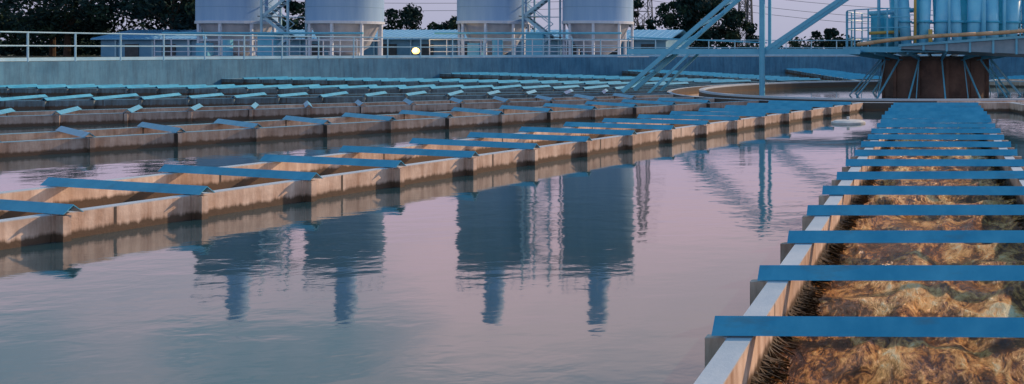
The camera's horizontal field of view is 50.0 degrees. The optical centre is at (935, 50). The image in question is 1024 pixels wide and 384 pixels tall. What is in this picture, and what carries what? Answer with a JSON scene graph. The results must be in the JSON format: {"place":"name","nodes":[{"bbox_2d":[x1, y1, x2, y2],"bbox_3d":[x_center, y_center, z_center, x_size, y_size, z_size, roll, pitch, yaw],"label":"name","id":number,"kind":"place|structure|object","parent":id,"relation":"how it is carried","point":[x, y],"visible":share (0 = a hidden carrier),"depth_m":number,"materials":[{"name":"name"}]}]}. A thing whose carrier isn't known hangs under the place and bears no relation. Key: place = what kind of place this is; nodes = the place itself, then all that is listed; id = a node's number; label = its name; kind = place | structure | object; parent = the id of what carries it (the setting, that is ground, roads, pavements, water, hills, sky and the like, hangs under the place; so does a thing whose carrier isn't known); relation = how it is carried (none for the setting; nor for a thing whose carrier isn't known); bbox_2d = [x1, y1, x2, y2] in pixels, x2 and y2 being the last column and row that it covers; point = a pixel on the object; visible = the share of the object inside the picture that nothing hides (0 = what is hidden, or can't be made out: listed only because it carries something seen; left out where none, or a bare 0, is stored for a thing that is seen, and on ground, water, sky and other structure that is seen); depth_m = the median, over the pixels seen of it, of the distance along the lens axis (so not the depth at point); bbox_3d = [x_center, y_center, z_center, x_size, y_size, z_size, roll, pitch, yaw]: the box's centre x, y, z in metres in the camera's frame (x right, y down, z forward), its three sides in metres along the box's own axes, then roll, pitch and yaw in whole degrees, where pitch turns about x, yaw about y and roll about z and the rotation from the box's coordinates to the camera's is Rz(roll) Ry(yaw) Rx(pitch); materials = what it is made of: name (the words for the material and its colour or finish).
{"place":"outdoors","nodes":[
{"label":"outdoors","id":0,"kind":"place"},
{"bbox_2d":[0,53,920,61],"bbox_3d":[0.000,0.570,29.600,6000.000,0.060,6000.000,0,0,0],"label":"ground","id":1,"kind":"structure","parent":0,"point":[9,56],"depth_m":69.51,"materials":[{"name":"grey concrete"}]},
{"bbox_2d":[0,18,11,36],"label":"broadleaf tree","id":2,"kind":"object","parent":1,"relation":"on","point":[2,25],"visible":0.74,"depth_m":81.35,"materials":[{"name":"green plant"}]},
{"bbox_2d":[0,9,14,37],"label":"broadleaf tree","id":3,"kind":"object","parent":1,"relation":"on","point":[1,16],"visible":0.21,"depth_m":87.45,"materials":[{"name":"green plant"}]},
{"bbox_2d":[0,0,111,55],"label":"broadleaf tree","id":4,"kind":"object","parent":1,"relation":"on","point":[52,50],"visible":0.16,"depth_m":82.56,"materials":[{"name":"green plant"}]},
{"bbox_2d":[0,0,133,56],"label":"broadleaf tree","id":5,"kind":"object","parent":1,"relation":"on","point":[58,16],"visible":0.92,"depth_m":78.67,"materials":[{"name":"green plant"}]},
{"bbox_2d":[109,0,196,30],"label":"broadleaf tree","id":6,"kind":"object","parent":1,"relation":"on","point":[162,25],"visible":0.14,"depth_m":84.15,"materials":[{"name":"green plant"}]},
{"bbox_2d":[119,0,196,31],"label":"broadleaf tree","id":7,"kind":"object","parent":1,"relation":"on","point":[186,17],"visible":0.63,"depth_m":80.04,"materials":[{"name":"green plant"}]},
{"bbox_2d":[194,0,278,55],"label":"storage silo","id":8,"kind":"object","parent":1,"relation":"on","point":[226,15],"visible":0.63,"depth_m":68.16,"materials":[{"name":"paint"}]},
{"bbox_2d":[153,32,374,56],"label":"service platform","id":9,"kind":"structure","parent":1,"relation":"on","point":[260,51],"depth_m":66.93,"materials":[{"name":"paint"}]},
{"bbox_2d":[257,0,307,55],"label":"stair tower","id":10,"kind":"structure","parent":1,"relation":"on","point":[279,27],"depth_m":68.27,"materials":[{"name":"metal"}]},
{"bbox_2d":[276,0,304,29],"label":"broadleaf tree","id":11,"kind":"object","parent":1,"relation":"on","point":[299,6],"visible":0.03,"depth_m":85.94,"materials":[{"name":"green plant"}]},
{"bbox_2d":[283,0,304,29],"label":"broadleaf tree","id":12,"kind":"object","parent":1,"relation":"on","point":[297,26],"visible":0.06,"depth_m":86.05,"materials":[{"name":"green plant"}]},
{"bbox_2d":[305,0,384,55],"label":"storage silo","id":13,"kind":"object","parent":1,"relation":"on","point":[366,17],"visible":0.83,"depth_m":68.29,"materials":[{"name":"paint"}]},
{"bbox_2d":[90,29,690,56],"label":"storage shed","id":14,"kind":"structure","parent":1,"relation":"on","point":[128,40],"depth_m":77.00,"materials":[{"name":"metal"}]},
{"bbox_2d":[115,40,654,56],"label":"doors and posts","id":15,"kind":"structure","parent":14,"relation":"in","point":[129,51],"depth_m":76.94,"materials":[{"name":"metal"}]},
{"bbox_2d":[383,3,444,29],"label":"broadleaf tree","id":16,"kind":"object","parent":1,"relation":"on","point":[409,15],"visible":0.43,"depth_m":99.04,"materials":[{"name":"green plant"}]},
{"bbox_2d":[412,48,419,54],"bbox_3d":[-35.750,0.180,65.000,0.500,0.720,0.500,0,0,0],"label":"yard lamp","id":17,"kind":"object","parent":1,"relation":"on","point":[415,51],"visible":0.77,"depth_m":64.85,"materials":[{"name":"glass"}]},
{"bbox_2d":[424,15,457,29],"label":"broadleaf tree","id":18,"kind":"object","parent":1,"relation":"on","point":[451,24],"visible":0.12,"depth_m":101.04,"materials":[{"name":"green plant"}]},
{"bbox_2d":[0,9,933,55],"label":"hedge row","id":19,"kind":"object","parent":1,"relation":"on","point":[38,51],"visible":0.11,"depth_m":90.30,"materials":[{"name":"green plant"}]},
{"bbox_2d":[456,0,530,54],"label":"storage silo","id":20,"kind":"object","parent":1,"relation":"on","point":[488,15],"visible":0.71,"depth_m":68.11,"materials":[{"name":"paint"}]},
{"bbox_2d":[0,56,1023,84],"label":"basin wall","id":21,"kind":"structure","parent":1,"relation":"on","point":[163,72],"depth_m":45.48,"materials":[{"name":"paint"}]},
{"bbox_2d":[0,31,963,61],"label":"guard rail","id":22,"kind":"object","parent":21,"relation":"on","point":[76,58],"visible":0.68,"depth_m":44.45,"materials":[{"name":"metal"}]},
{"bbox_2d":[429,32,621,57],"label":"service platform","id":23,"kind":"structure","parent":1,"relation":"on","point":[541,36],"depth_m":66.93,"materials":[{"name":"paint"}]},
{"bbox_2d":[519,0,562,54],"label":"stair tower","id":24,"kind":"structure","parent":1,"relation":"on","point":[527,16],"depth_m":68.28,"materials":[{"name":"metal"}]},
{"bbox_2d":[562,0,633,54],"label":"storage silo","id":25,"kind":"object","parent":1,"relation":"on","point":[597,15],"visible":0.84,"depth_m":68.20,"materials":[{"name":"paint"}]},
{"bbox_2d":[629,0,656,29],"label":"broadleaf tree","id":26,"kind":"object","parent":1,"relation":"on","point":[638,4],"visible":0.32,"depth_m":95.45,"materials":[{"name":"green plant"}]},
{"bbox_2d":[633,0,652,28],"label":"transmission pylon","id":27,"kind":"object","parent":1,"relation":"on","point":[647,12],"visible":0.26,"depth_m":149.96,"materials":[{"name":"metal"}]},
{"bbox_2d":[384,0,1021,28],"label":"power cables","id":28,"kind":"object","parent":27,"relation":"attached to","point":[746,4],"visible":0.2,"depth_m":148.73,"materials":[{"name":"metal"}]},
{"bbox_2d":[649,0,704,42],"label":"broadleaf tree","id":29,"kind":"object","parent":1,"relation":"on","point":[668,20],"visible":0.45,"depth_m":93.63,"materials":[{"name":"green plant"}]},
{"bbox_2d":[672,0,744,48],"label":"broadleaf tree","id":30,"kind":"object","parent":1,"relation":"on","point":[705,7],"visible":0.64,"depth_m":93.62,"materials":[{"name":"green plant"}]},
{"bbox_2d":[712,11,758,48],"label":"broadleaf tree","id":31,"kind":"object","parent":1,"relation":"on","point":[748,27],"visible":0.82,"depth_m":95.42,"materials":[{"name":"green plant"}]},
{"bbox_2d":[737,0,748,46],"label":"transmission pylon","id":32,"kind":"object","parent":1,"relation":"on","point":[744,3],"visible":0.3,"depth_m":149.46,"materials":[{"name":"metal"}]},
{"bbox_2d":[745,0,753,48],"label":"transmission pylon","id":33,"kind":"object","parent":1,"relation":"on","point":[750,14],"visible":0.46,"depth_m":139.65,"materials":[{"name":"metal"}]},
{"bbox_2d":[811,28,850,48],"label":"broadleaf tree","id":34,"kind":"object","parent":1,"relation":"on","point":[830,33],"visible":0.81,"depth_m":97.84,"materials":[{"name":"green plant"}]},
{"bbox_2d":[0,0,1021,48],"label":"sky","id":35,"kind":"structure","parent":0,"point":[780,25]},
{"bbox_2d":[0,72,1023,383],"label":"water","id":36,"kind":"structure","parent":0,"point":[634,266],"depth_m":6.06,"materials":[{"name":"grey liquid"}]},
{"bbox_2d":[0,89,666,108],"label":"effluent launder","id":37,"kind":"object","parent":36,"relation":"in","point":[43,101],"visible":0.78,"depth_m":24.09,"materials":[{"name":"concrete"}]},
{"bbox_2d":[0,84,684,94],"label":"effluent launder","id":38,"kind":"object","parent":36,"relation":"in","point":[94,89],"visible":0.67,"depth_m":29.63,"materials":[{"name":"metal"}]},
{"bbox_2d":[0,93,693,126],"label":"effluent launder","id":39,"kind":"object","parent":36,"relation":"in","point":[11,117],"visible":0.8,"depth_m":19.66,"materials":[{"name":"concrete"}]},
{"bbox_2d":[0,98,758,157],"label":"effluent launder","id":40,"kind":"object","parent":36,"relation":"in","point":[62,140],"visible":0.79,"depth_m":15.59,"materials":[{"name":"concrete"}]},
{"bbox_2d":[0,100,862,249],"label":"effluent launder","id":41,"kind":"object","parent":36,"relation":"in","point":[61,209],"visible":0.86,"depth_m":9.67,"materials":[{"name":"concrete"}]},
{"bbox_2d":[221,76,725,86],"bbox_3d":[-18.615,1.610,36.375,23.420,0.981,1.944,0,0,20],"label":"effluent launder","id":42,"kind":"object","parent":36,"relation":"in","point":[348,81],"visible":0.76,"depth_m":36.33,"materials":[{"name":"metal"}]},
{"bbox_2d":[440,72,774,83],"bbox_3d":[-15.611,1.610,41.796,23.420,0.981,1.944,0,0,38],"label":"effluent launder","id":43,"kind":"object","parent":36,"relation":"in","point":[513,76],"visible":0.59,"depth_m":41.50,"materials":[{"name":"metal"}]},
{"bbox_2d":[622,70,829,81],"bbox_3d":[-11.078,1.610,46.023,1.944,0.981,23.420,0,0,-34],"label":"effluent launder","id":44,"kind":"object","parent":36,"relation":"in","point":[704,75],"visible":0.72,"depth_m":43.48,"materials":[{"name":"metal"}]},
{"bbox_2d":[785,68,880,80],"bbox_3d":[-5.460,1.610,48.643,1.944,0.981,23.420,0,0,-16],"label":"effluent launder","id":45,"kind":"object","parent":36,"relation":"in","point":[831,75],"visible":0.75,"depth_m":46.24,"materials":[{"name":"metal"}]},
{"bbox_2d":[667,80,1023,110],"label":"ring channel wall","id":46,"kind":"structure","parent":36,"relation":"in","point":[717,93],"depth_m":24.64,"materials":[{"name":"concrete"}]},
{"bbox_2d":[831,116,864,124],"bbox_3d":[-1.680,1.350,18.100,0.660,0.160,0.660,0,0,0],"label":"sampling float","id":47,"kind":"object","parent":36,"relation":"in","point":[848,121],"visible":0.92,"depth_m":17.89,"materials":[{"name":"plastic"}]},
{"bbox_2d":[694,102,1023,383],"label":"effluent launder","id":48,"kind":"object","parent":36,"relation":"in","point":[902,257],"visible":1,"depth_m":5.54,"materials":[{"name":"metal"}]},
{"bbox_2d":[843,0,1023,98],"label":"drive platform","id":49,"kind":"structure","parent":36,"relation":"in","point":[980,34],"depth_m":27.91,"materials":[{"name":"metal"}]},
{"bbox_2d":[621,0,862,95],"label":"scraper bridge","id":50,"kind":"structure","parent":49,"relation":"attached to","point":[770,48],"depth_m":27.41,"materials":[{"name":"paint"}]},
{"bbox_2d":[995,75,1023,80],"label":"effluent launder","id":51,"kind":"object","parent":36,"relation":"in","point":[1018,78],"visible":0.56,"depth_m":39.89,"materials":[{"name":"metal"}]},
{"bbox_2d":[1009,103,1023,113],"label":"effluent launder","id":52,"kind":"object","parent":36,"relation":"in","point":[1017,107],"visible":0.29,"depth_m":21.22,"materials":[{"name":"concrete"}]}
]}

